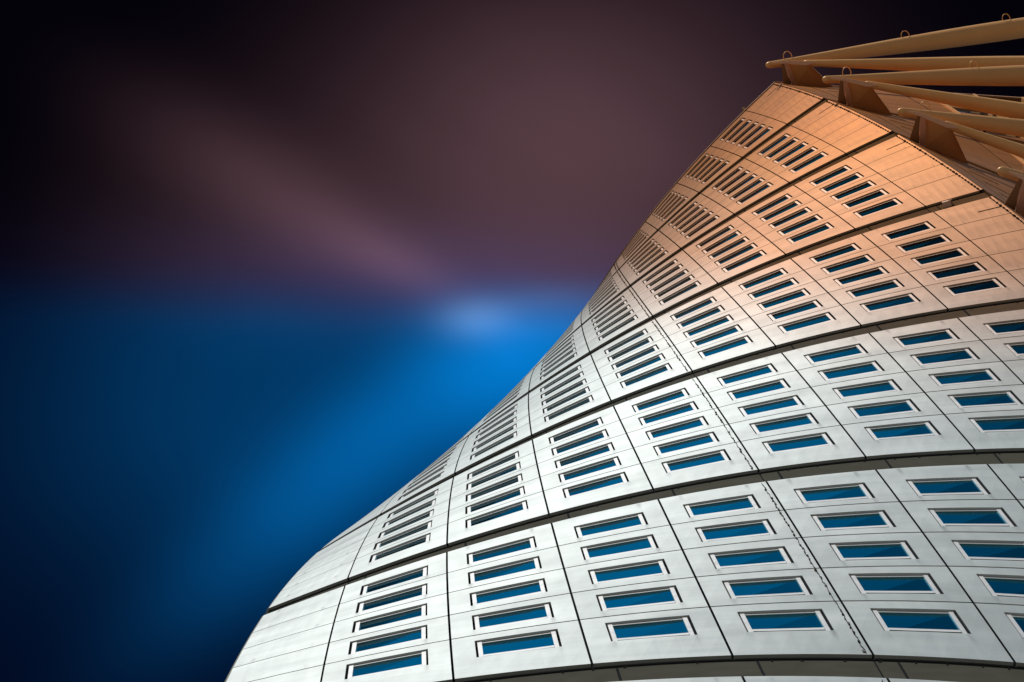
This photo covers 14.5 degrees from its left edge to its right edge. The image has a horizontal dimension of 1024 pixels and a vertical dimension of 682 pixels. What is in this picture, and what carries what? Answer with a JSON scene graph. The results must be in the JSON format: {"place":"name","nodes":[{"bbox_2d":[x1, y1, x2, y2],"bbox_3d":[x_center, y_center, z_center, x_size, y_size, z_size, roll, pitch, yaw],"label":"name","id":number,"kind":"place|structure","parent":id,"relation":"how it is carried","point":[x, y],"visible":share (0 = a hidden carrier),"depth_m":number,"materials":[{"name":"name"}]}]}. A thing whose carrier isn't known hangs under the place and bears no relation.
{"place":"outdoors","nodes":[
{"label":"outdoors","id":0,"kind":"place"},
{"bbox_2d":[0,0,1023,681],"label":"sky","id":1,"kind":"structure","parent":0,"point":[264,264],"materials":[{"name":"blue"}]},
{"label":"ground","id":2,"kind":"structure","parent":0,"visible":0},
{"bbox_2d":[225,13,1023,681],"bbox_3d":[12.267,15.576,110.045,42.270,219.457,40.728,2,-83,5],"label":"twisted tower","id":3,"kind":"structure","parent":2,"relation":"on","point":[755,413],"depth_m":99.86,"materials":[{"name":"white metal"}]},
{"bbox_2d":[348,651,426,678],"bbox_3d":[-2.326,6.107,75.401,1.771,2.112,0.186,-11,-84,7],"label":"window","id":4,"kind":"structure","parent":3,"relation":"in","point":[420,659],"depth_m":75.65,"materials":[{"name":"glass"}]},
{"bbox_2d":[351,627,426,653],"bbox_3d":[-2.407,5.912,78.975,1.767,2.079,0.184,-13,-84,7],"label":"window","id":5,"kind":"structure","parent":3,"relation":"in","point":[418,634],"depth_m":79.26,"materials":[{"name":"glass"}]},
{"bbox_2d":[355,605,426,631],"bbox_3d":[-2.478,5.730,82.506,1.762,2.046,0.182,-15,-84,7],"label":"window","id":6,"kind":"structure","parent":3,"relation":"in","point":[421,611],"depth_m":82.84,"materials":[{"name":"glass"}]},
{"bbox_2d":[359,585,426,611],"bbox_3d":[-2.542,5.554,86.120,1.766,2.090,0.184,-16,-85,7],"label":"window","id":7,"kind":"structure","parent":3,"relation":"in","point":[420,591],"depth_m":86.50,"materials":[{"name":"glass"}]},
{"bbox_2d":[362,567,427,594],"bbox_3d":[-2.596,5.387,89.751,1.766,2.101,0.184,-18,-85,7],"label":"window","id":8,"kind":"structure","parent":3,"relation":"in","point":[423,572],"depth_m":90.10,"materials":[{"name":"glass"}]},
{"bbox_2d":[371,534,429,561],"bbox_3d":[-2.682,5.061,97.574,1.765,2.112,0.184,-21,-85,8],"label":"window","id":9,"kind":"structure","parent":3,"relation":"in","point":[427,538],"depth_m":98.06,"materials":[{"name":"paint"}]},
{"bbox_2d":[376,522,431,548],"bbox_3d":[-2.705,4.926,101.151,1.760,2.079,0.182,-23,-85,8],"label":"window","id":10,"kind":"structure","parent":3,"relation":"in","point":[429,524],"depth_m":101.73,"materials":[{"name":"glass"}]},
{"bbox_2d":[381,511,433,536],"bbox_3d":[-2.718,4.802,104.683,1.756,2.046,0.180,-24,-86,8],"label":"window","id":11,"kind":"structure","parent":3,"relation":"in","point":[431,513],"depth_m":105.31,"materials":[{"name":"glass"}]},
{"bbox_2d":[385,500,435,526],"bbox_3d":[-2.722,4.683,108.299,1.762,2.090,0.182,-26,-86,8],"label":"window","id":12,"kind":"structure","parent":3,"relation":"in","point":[432,503],"depth_m":108.90,"materials":[{"name":"glass"}]},
{"bbox_2d":[468,463,519,488],"bbox_3d":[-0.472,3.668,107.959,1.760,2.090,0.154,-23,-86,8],"label":"window","id":13,"kind":"structure","parent":3,"relation":"in","point":[517,466],"depth_m":108.39,"materials":[{"name":"glass"}]},
{"bbox_2d":[469,452,518,478],"bbox_3d":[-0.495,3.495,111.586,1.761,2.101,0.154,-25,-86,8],"label":"window","id":14,"kind":"structure","parent":3,"relation":"in","point":[515,455],"depth_m":112.12,"materials":[{"name":"glass"}]},
{"bbox_2d":[468,475,521,500],"bbox_3d":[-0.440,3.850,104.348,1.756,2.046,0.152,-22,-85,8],"label":"window","id":15,"kind":"structure","parent":3,"relation":"in","point":[519,478],"depth_m":104.83,"materials":[{"name":"glass"}]},
{"bbox_2d":[467,487,523,513],"bbox_3d":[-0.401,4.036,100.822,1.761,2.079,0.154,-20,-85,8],"label":"window","id":16,"kind":"structure","parent":3,"relation":"in","point":[519,492],"depth_m":101.18,"materials":[{"name":"glass"}]},
{"bbox_2d":[467,502,526,526],"bbox_3d":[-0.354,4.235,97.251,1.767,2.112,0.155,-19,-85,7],"label":"window","id":17,"kind":"structure","parent":3,"relation":"in","point":[522,506],"depth_m":97.59,"materials":[{"name":"glass"}]},
{"bbox_2d":[469,538,534,563],"bbox_3d":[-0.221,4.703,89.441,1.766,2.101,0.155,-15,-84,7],"label":"window","id":18,"kind":"structure","parent":3,"relation":"in","point":[527,544],"depth_m":89.77,"materials":[{"name":"glass"}]},
{"bbox_2d":[470,558,539,583],"bbox_3d":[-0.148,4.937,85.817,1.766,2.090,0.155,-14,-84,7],"label":"window","id":19,"kind":"structure","parent":3,"relation":"in","point":[533,564],"depth_m":86.08,"materials":[{"name":"glass"}]},
{"bbox_2d":[472,580,545,604],"bbox_3d":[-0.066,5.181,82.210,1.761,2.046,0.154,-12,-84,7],"label":"window","id":20,"kind":"structure","parent":3,"relation":"in","point":[536,587],"depth_m":82.46,"materials":[{"name":"glass"}]},
{"bbox_2d":[474,604,551,629],"bbox_3d":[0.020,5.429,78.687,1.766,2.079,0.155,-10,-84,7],"label":"window","id":21,"kind":"structure","parent":3,"relation":"in","point":[540,612],"depth_m":78.91,"materials":[{"name":"glass"}]},
{"bbox_2d":[477,631,558,656],"bbox_3d":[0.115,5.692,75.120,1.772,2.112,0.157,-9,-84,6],"label":"window","id":22,"kind":"structure","parent":3,"relation":"in","point":[545,640],"depth_m":75.36,"materials":[{"name":"glass"}]},
{"bbox_2d":[544,387,588,411],"bbox_3d":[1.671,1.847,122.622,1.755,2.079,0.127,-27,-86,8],"label":"window","id":23,"kind":"structure","parent":3,"relation":"in","point":[585,390],"depth_m":123.15,"materials":[{"name":"glass"}]},
{"bbox_2d":[546,396,592,420],"bbox_3d":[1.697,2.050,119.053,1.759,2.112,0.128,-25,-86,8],"label":"window","id":24,"kind":"structure","parent":3,"relation":"in","point":[589,399],"depth_m":119.57,"materials":[{"name":"glass"}]},
{"bbox_2d":[550,418,601,442],"bbox_3d":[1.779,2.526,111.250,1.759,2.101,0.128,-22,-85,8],"label":"window","id":25,"kind":"structure","parent":3,"relation":"in","point":[598,422],"depth_m":111.70,"materials":[{"name":"glass"}]},
{"bbox_2d":[553,430,607,454],"bbox_3d":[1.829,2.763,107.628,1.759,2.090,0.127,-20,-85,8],"label":"window","id":26,"kind":"structure","parent":3,"relation":"in","point":[602,434],"depth_m":108.02,"materials":[{"name":"glass"}]},
{"bbox_2d":[556,444,612,467],"bbox_3d":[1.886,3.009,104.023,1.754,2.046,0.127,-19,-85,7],"label":"window","id":27,"kind":"structure","parent":3,"relation":"in","point":[607,448],"depth_m":104.39,"materials":[{"name":"glass"}]},
{"bbox_2d":[560,458,619,481],"bbox_3d":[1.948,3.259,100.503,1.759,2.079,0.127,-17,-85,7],"label":"window","id":28,"kind":"structure","parent":3,"relation":"in","point":[614,462],"depth_m":100.83,"materials":[{"name":"glass"}]},
{"bbox_2d":[564,473,626,496],"bbox_3d":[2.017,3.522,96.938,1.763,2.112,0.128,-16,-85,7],"label":"window","id":29,"kind":"structure","parent":3,"relation":"in","point":[619,479],"depth_m":97.28,"materials":[{"name":"glass"}]},
{"bbox_2d":[576,514,645,537],"bbox_3d":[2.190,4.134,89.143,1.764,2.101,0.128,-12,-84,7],"label":"window","id":30,"kind":"structure","parent":3,"relation":"in","point":[633,521],"depth_m":89.42,"materials":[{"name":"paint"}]},
{"bbox_2d":[582,536,655,559],"bbox_3d":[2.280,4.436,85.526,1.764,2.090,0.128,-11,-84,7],"label":"window","id":31,"kind":"structure","parent":3,"relation":"in","point":[646,543],"depth_m":85.77,"materials":[{"name":"glass"}]},
{"bbox_2d":[590,561,667,583],"bbox_3d":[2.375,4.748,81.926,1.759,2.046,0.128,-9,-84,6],"label":"window","id":32,"kind":"structure","parent":3,"relation":"in","point":[656,568],"depth_m":82.14,"materials":[{"name":"glass"}]},
{"bbox_2d":[609,337,651,360],"bbox_3d":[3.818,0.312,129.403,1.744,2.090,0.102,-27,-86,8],"label":"window","id":33,"kind":"structure","parent":3,"relation":"in","point":[648,340],"depth_m":129.95,"materials":[{"name":"glass"}]},
{"bbox_2d":[613,346,657,368],"bbox_3d":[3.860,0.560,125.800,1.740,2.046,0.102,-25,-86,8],"label":"window","id":34,"kind":"structure","parent":3,"relation":"in","point":[654,348],"depth_m":126.26,"materials":[{"name":"glass"}]},
{"bbox_2d":[598,587,679,610],"bbox_3d":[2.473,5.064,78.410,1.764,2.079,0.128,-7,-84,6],"label":"window","id":35,"kind":"structure","parent":3,"relation":"in","point":[662,596],"depth_m":78.63,"materials":[{"name":"glass"}]},
{"bbox_2d":[617,355,663,377],"bbox_3d":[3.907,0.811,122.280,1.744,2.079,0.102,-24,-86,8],"label":"window","id":36,"kind":"structure","parent":3,"relation":"in","point":[660,357],"depth_m":122.66,"materials":[{"name":"glass"}]},
{"bbox_2d":[622,364,670,387],"bbox_3d":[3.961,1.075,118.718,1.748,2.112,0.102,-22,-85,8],"label":"window","id":37,"kind":"structure","parent":3,"relation":"in","point":[665,368],"depth_m":119.13,"materials":[{"name":"glass"}]},
{"bbox_2d":[608,617,694,640],"bbox_3d":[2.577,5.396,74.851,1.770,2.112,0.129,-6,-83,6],"label":"window","id":38,"kind":"structure","parent":3,"relation":"in","point":[672,627],"depth_m":75.05,"materials":[{"name":"glass"}]},
{"bbox_2d":[633,389,687,411],"bbox_3d":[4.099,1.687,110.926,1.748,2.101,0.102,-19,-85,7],"label":"window","id":39,"kind":"structure","parent":3,"relation":"in","point":[682,393],"depth_m":111.31,"materials":[{"name":"glass"}]},
{"bbox_2d":[640,403,696,424],"bbox_3d":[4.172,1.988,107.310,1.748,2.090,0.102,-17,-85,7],"label":"window","id":40,"kind":"structure","parent":3,"relation":"in","point":[690,407],"depth_m":107.65,"materials":[{"name":"glass"}]},
{"bbox_2d":[647,417,706,439],"bbox_3d":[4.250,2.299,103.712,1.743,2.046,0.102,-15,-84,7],"label":"window","id":41,"kind":"structure","parent":3,"relation":"in","point":[699,422],"depth_m":104.01,"materials":[{"name":"glass"}]},
{"bbox_2d":[655,433,717,454],"bbox_3d":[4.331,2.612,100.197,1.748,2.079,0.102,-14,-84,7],"label":"window","id":42,"kind":"structure","parent":3,"relation":"in","point":[706,439],"depth_m":100.49,"materials":[{"name":"glass"}]},
{"bbox_2d":[671,298,715,319],"bbox_3d":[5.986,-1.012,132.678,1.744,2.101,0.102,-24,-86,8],"label":"window","id":43,"kind":"structure","parent":3,"relation":"in","point":[711,300],"depth_m":133.13,"materials":[{"name":"glass"}]},
{"bbox_2d":[663,451,728,472],"bbox_3d":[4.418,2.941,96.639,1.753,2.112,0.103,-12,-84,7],"label":"window","id":44,"kind":"structure","parent":3,"relation":"in","point":[720,456],"depth_m":96.90,"materials":[{"name":"glass"}]},
{"bbox_2d":[678,306,723,327],"bbox_3d":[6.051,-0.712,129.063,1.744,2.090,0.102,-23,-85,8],"label":"window","id":45,"kind":"structure","parent":3,"relation":"in","point":[719,309],"depth_m":129.47,"materials":[{"name":"glass"}]},
{"bbox_2d":[684,316,731,336],"bbox_3d":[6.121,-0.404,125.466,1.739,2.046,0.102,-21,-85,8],"label":"window","id":46,"kind":"structure","parent":3,"relation":"in","point":[726,319],"depth_m":125.84,"materials":[{"name":"glass"}]},
{"bbox_2d":[691,326,741,346],"bbox_3d":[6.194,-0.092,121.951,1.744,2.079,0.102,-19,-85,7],"label":"window","id":47,"kind":"structure","parent":3,"relation":"in","point":[735,329],"depth_m":122.29,"materials":[{"name":"glass"}]},
{"bbox_2d":[685,496,757,517],"bbox_3d":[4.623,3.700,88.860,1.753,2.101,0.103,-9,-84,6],"label":"window","id":48,"kind":"structure","parent":3,"relation":"in","point":[746,503],"depth_m":89.10,"materials":[{"name":"glass"}]},
{"bbox_2d":[699,336,751,357],"bbox_3d":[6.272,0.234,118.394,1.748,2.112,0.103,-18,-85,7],"label":"window","id":49,"kind":"structure","parent":3,"relation":"in","point":[745,340],"depth_m":118.74,"materials":[{"name":"glass"}]},
{"bbox_2d":[697,521,773,541],"bbox_3d":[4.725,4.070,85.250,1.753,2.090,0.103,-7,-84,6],"label":"window","id":50,"kind":"structure","parent":3,"relation":"in","point":[757,528],"depth_m":85.47,"materials":[{"name":"glass"}]},
{"bbox_2d":[715,244,755,264],"bbox_3d":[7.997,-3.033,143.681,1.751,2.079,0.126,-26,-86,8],"label":"window","id":51,"kind":"structure","parent":3,"relation":"in","point":[752,246],"depth_m":144.09,"materials":[{"name":"glass"}]},
{"bbox_2d":[723,251,765,272],"bbox_3d":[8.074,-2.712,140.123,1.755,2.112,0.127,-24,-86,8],"label":"window","id":52,"kind":"structure","parent":3,"relation":"in","point":[759,254],"depth_m":140.51,"materials":[{"name":"glass"}]},
{"bbox_2d":[718,365,775,385],"bbox_3d":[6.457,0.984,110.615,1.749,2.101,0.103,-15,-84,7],"label":"window","id":53,"kind":"structure","parent":3,"relation":"in","point":[768,369],"depth_m":110.88,"materials":[{"name":"glass"}]},
{"bbox_2d":[710,548,790,568],"bbox_3d":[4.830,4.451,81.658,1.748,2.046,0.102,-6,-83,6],"label":"window","id":54,"kind":"structure","parent":3,"relation":"in","point":[774,556],"depth_m":81.84,"materials":[{"name":"glass"}]},
{"bbox_2d":[728,380,788,400],"bbox_3d":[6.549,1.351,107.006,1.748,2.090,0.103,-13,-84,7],"label":"window","id":55,"kind":"structure","parent":3,"relation":"in","point":[780,384],"depth_m":107.30,"materials":[{"name":"glass"}]},
{"bbox_2d":[740,269,786,289],"bbox_3d":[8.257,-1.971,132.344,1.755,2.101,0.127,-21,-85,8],"label":"window","id":56,"kind":"structure","parent":3,"relation":"in","point":[781,272],"depth_m":132.67,"materials":[{"name":"glass"}]},
{"bbox_2d":[724,577,809,598],"bbox_3d":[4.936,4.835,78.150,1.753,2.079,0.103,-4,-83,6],"label":"window","id":57,"kind":"structure","parent":3,"relation":"in","point":[795,586],"depth_m":78.32,"materials":[{"name":"glass"}]},
{"bbox_2d":[739,396,801,416],"bbox_3d":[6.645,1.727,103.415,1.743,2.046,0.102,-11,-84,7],"label":"window","id":58,"kind":"structure","parent":3,"relation":"in","point":[790,402],"depth_m":103.66,"materials":[{"name":"glass"}]},
{"bbox_2d":[749,279,797,299],"bbox_3d":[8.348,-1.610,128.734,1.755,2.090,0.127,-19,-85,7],"label":"window","id":59,"kind":"structure","parent":3,"relation":"in","point":[791,282],"depth_m":129.03,"materials":[{"name":"glass"}]},
{"bbox_2d":[761,201,799,221],"bbox_3d":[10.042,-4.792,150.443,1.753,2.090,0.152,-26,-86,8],"label":"window","id":60,"kind":"structure","parent":3,"relation":"in","point":[795,203],"depth_m":150.82,"materials":[{"name":"glass"}]},
{"bbox_2d":[758,289,808,309],"bbox_3d":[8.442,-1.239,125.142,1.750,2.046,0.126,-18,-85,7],"label":"window","id":61,"kind":"structure","parent":3,"relation":"in","point":[802,293],"depth_m":125.43,"materials":[{"name":"glass"}]},
{"bbox_2d":[751,414,816,433],"bbox_3d":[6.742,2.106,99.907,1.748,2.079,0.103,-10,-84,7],"label":"window","id":62,"kind":"structure","parent":3,"relation":"in","point":[805,420],"depth_m":100.20,"materials":[{"name":"glass"}]},
{"bbox_2d":[740,611,829,631],"bbox_3d":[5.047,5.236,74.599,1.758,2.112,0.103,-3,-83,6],"label":"window","id":63,"kind":"structure","parent":3,"relation":"in","point":[791,621],"depth_m":74.79,"materials":[{"name":"glass"}]},
{"bbox_2d":[769,208,810,228],"bbox_3d":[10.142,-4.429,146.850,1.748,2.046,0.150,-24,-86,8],"label":"window","id":64,"kind":"structure","parent":3,"relation":"in","point":[804,211],"depth_m":147.22,"materials":[{"name":"glass"}]},
{"bbox_2d":[768,301,820,320],"bbox_3d":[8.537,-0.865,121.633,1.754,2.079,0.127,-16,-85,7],"label":"window","id":65,"kind":"structure","parent":3,"relation":"in","point":[809,306],"depth_m":121.96,"materials":[{"name":"glass"}]},
{"bbox_2d":[763,434,832,453],"bbox_3d":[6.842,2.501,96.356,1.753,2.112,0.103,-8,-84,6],"label":"window","id":66,"kind":"structure","parent":3,"relation":"in","point":[818,440],"depth_m":96.62,"materials":[{"name":"glass"}]},
{"bbox_2d":[778,215,820,235],"bbox_3d":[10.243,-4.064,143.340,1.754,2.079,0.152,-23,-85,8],"label":"window","id":67,"kind":"structure","parent":3,"relation":"in","point":[815,218],"depth_m":143.70,"materials":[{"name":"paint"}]},
{"bbox_2d":[779,313,833,332],"bbox_3d":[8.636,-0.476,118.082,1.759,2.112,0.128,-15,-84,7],"label":"window","id":68,"kind":"structure","parent":3,"relation":"in","point":[824,318],"depth_m":118.35,"materials":[{"name":"glass"}]},
{"bbox_2d":[787,223,832,243],"bbox_3d":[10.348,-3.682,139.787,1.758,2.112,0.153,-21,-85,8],"label":"window","id":69,"kind":"structure","parent":3,"relation":"in","point":[825,227],"depth_m":140.12,"materials":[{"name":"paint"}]},
{"bbox_2d":[810,166,850,185],"bbox_3d":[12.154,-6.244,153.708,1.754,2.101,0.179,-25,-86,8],"label":"window","id":70,"kind":"structure","parent":3,"relation":"in","point":[844,169],"depth_m":154.09,"materials":[{"name":"glass"}]},
{"bbox_2d":[795,484,871,502],"bbox_3d":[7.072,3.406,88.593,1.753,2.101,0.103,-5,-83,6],"label":"window","id":71,"kind":"structure","parent":3,"relation":"in","point":[859,491],"depth_m":88.81,"materials":[{"name":"glass"}]},
{"bbox_2d":[810,244,859,263],"bbox_3d":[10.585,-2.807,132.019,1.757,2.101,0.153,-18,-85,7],"label":"window","id":72,"kind":"structure","parent":3,"relation":"in","point":[851,248],"depth_m":132.32,"materials":[{"name":"glass"}]},
{"bbox_2d":[805,345,865,363],"bbox_3d":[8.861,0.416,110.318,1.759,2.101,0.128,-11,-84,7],"label":"window","id":73,"kind":"structure","parent":3,"relation":"in","point":[855,350],"depth_m":110.58,"materials":[{"name":"glass"}]},
{"bbox_2d":[820,173,861,192],"bbox_3d":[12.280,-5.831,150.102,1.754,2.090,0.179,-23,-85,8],"label":"window","id":74,"kind":"structure","parent":3,"relation":"in","point":[854,177],"depth_m":150.36,"materials":[{"name":"glass"}]},
{"bbox_2d":[822,255,872,273],"bbox_3d":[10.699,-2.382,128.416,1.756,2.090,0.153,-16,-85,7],"label":"window","id":75,"kind":"structure","parent":3,"relation":"in","point":[865,259],"depth_m":128.69,"materials":[{"name":"glass"}]},
{"bbox_2d":[819,362,881,380],"bbox_3d":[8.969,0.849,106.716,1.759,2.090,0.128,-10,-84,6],"label":"window","id":76,"kind":"structure","parent":3,"relation":"in","point":[872,367],"depth_m":106.95,"materials":[{"name":"glass"}]},
{"bbox_2d":[812,512,892,530],"bbox_3d":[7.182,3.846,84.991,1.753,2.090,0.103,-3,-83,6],"label":"window","id":77,"kind":"structure","parent":3,"relation":"in","point":[864,520],"depth_m":85.20,"materials":[{"name":"glass"}]},
{"bbox_2d":[831,181,873,200],"bbox_3d":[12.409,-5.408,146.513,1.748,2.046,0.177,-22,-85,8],"label":"window","id":78,"kind":"structure","parent":3,"relation":"in","point":[866,185],"depth_m":146.82,"materials":[{"name":"glass"}]},
{"bbox_2d":[834,267,887,285],"bbox_3d":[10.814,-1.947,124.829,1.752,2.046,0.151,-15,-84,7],"label":"window","id":79,"kind":"structure","parent":3,"relation":"in","point":[879,271],"depth_m":125.14,"materials":[{"name":"glass"}]},
{"bbox_2d":[842,189,886,208],"bbox_3d":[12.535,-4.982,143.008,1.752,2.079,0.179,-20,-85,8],"label":"window","id":80,"kind":"structure","parent":3,"relation":"in","point":[879,193],"depth_m":143.32,"materials":[{"name":"glass"}]},
{"bbox_2d":[834,381,899,398],"bbox_3d":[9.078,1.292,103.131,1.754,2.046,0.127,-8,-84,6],"label":"window","id":81,"kind":"structure","parent":3,"relation":"in","point":[882,387],"depth_m":103.35,"materials":[{"name":"glass"}]},
{"bbox_2d":[831,542,915,560],"bbox_3d":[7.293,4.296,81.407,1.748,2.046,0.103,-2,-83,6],"label":"window","id":82,"kind":"structure","parent":3,"relation":"in","point":[900,550],"depth_m":81.60,"materials":[{"name":"glass"}]},
{"bbox_2d":[847,280,902,298],"bbox_3d":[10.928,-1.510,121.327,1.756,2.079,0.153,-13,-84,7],"label":"window","id":83,"kind":"structure","parent":3,"relation":"in","point":[893,284],"depth_m":121.60,"materials":[{"name":"glass"}]},
{"bbox_2d":[854,199,900,217],"bbox_3d":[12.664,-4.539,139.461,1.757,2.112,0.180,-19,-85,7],"label":"window","id":84,"kind":"structure","parent":3,"relation":"in","point":[893,202],"depth_m":139.72,"materials":[{"name":"glass"}]},
{"bbox_2d":[849,400,918,417],"bbox_3d":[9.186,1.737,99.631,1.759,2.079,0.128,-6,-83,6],"label":"window","id":85,"kind":"structure","parent":3,"relation":"in","point":[906,406],"depth_m":99.86,"materials":[{"name":"glass"}]},
{"bbox_2d":[861,294,918,311],"bbox_3d":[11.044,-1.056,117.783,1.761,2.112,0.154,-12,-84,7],"label":"window","id":86,"kind":"structure","parent":3,"relation":"in","point":[908,299],"depth_m":118.00,"materials":[{"name":"glass"}]},
{"bbox_2d":[850,575,939,593],"bbox_3d":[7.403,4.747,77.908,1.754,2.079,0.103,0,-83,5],"label":"window","id":87,"kind":"structure","parent":3,"relation":"in","point":[923,584],"depth_m":78.09,"materials":[{"name":"glass"}]},
{"bbox_2d":[866,422,938,439],"bbox_3d":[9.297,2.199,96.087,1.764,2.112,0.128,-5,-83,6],"label":"window","id":88,"kind":"structure","parent":3,"relation":"in","point":[922,429],"depth_m":96.31,"materials":[{"name":"glass"}]},
{"bbox_2d":[882,222,933,240],"bbox_3d":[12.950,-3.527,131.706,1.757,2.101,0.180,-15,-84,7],"label":"window","id":89,"kind":"structure","parent":3,"relation":"in","point":[925,226],"depth_m":131.96,"materials":[{"name":"glass"}]},
{"bbox_2d":[872,610,967,633],"bbox_3d":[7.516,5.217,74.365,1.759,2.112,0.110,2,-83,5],"label":"window","id":90,"kind":"structure","parent":3,"relation":"in","point":[945,622],"depth_m":74.53,"materials":[{"name":"glass"}]},
{"bbox_2d":[897,235,950,252],"bbox_3d":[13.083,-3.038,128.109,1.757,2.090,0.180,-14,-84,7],"label":"window","id":91,"kind":"structure","parent":3,"relation":"in","point":[940,239],"depth_m":128.34,"materials":[{"name":"glass"}]},
{"bbox_2d":[894,330,956,346],"bbox_3d":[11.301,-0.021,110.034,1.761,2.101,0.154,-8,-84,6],"label":"window","id":92,"kind":"structure","parent":3,"relation":"in","point":[946,335],"depth_m":110.26,"materials":[{"name":"glass"}]},
{"bbox_2d":[912,248,967,265],"bbox_3d":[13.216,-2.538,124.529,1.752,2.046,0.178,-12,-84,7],"label":"window","id":93,"kind":"structure","parent":3,"relation":"in","point":[957,253],"depth_m":124.76,"materials":[{"name":"glass"}]},
{"bbox_2d":[911,349,976,365],"bbox_3d":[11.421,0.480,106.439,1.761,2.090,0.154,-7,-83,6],"label":"window","id":94,"kind":"structure","parent":3,"relation":"in","point":[959,355],"depth_m":106.63,"materials":[{"name":"glass"}]},
{"bbox_2d":[907,479,987,495],"bbox_3d":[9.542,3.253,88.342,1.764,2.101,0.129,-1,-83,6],"label":"window","id":95,"kind":"structure","parent":3,"relation":"in","point":[968,486],"depth_m":88.51,"materials":[{"name":"glass"}]},
{"bbox_2d":[928,263,984,279],"bbox_3d":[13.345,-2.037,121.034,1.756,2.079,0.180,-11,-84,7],"label":"window","id":96,"kind":"structure","parent":3,"relation":"in","point":[972,268],"depth_m":121.26,"materials":[{"name":"glass"}]},
{"bbox_2d":[930,370,998,385],"bbox_3d":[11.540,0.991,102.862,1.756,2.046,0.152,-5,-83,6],"label":"window","id":97,"kind":"structure","parent":3,"relation":"in","point":[976,376],"depth_m":103.05,"materials":[{"name":"glass"}]},
{"bbox_2d":[929,509,1013,526],"bbox_3d":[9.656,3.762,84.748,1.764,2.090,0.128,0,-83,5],"label":"window","id":98,"kind":"structure","parent":3,"relation":"in","point":[996,517],"depth_m":84.94,"materials":[{"name":"glass"}]},
{"bbox_2d":[944,279,1004,295],"bbox_3d":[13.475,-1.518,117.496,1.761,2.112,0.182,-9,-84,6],"label":"window","id":99,"kind":"structure","parent":3,"relation":"in","point":[988,284],"depth_m":117.72,"materials":[{"name":"glass"}]},
{"bbox_2d":[949,392,1020,407],"bbox_3d":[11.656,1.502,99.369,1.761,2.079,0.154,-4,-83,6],"label":"window","id":100,"kind":"structure","parent":3,"relation":"in","point":[994,399],"depth_m":99.59,"materials":[{"name":"glass"}]},
{"bbox_2d":[953,542,1023,560],"bbox_3d":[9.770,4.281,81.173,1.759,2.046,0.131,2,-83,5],"label":"window","id":101,"kind":"structure","parent":3,"relation":"in","point":[976,551],"depth_m":81.40,"materials":[{"name":"glass"}]},
{"bbox_2d":[970,417,1023,431],"bbox_3d":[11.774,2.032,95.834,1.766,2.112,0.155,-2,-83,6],"label":"window","id":102,"kind":"structure","parent":3,"relation":"in","point":[998,424],"depth_m":96.15,"materials":[{"name":"glass"}]},
{"bbox_2d":[984,321,1023,334],"bbox_3d":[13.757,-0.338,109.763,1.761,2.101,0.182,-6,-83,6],"label":"window","id":103,"kind":"structure","parent":3,"relation":"in","point":[1010,327],"depth_m":110.10,"materials":[{"name":"glass"}]}
]}

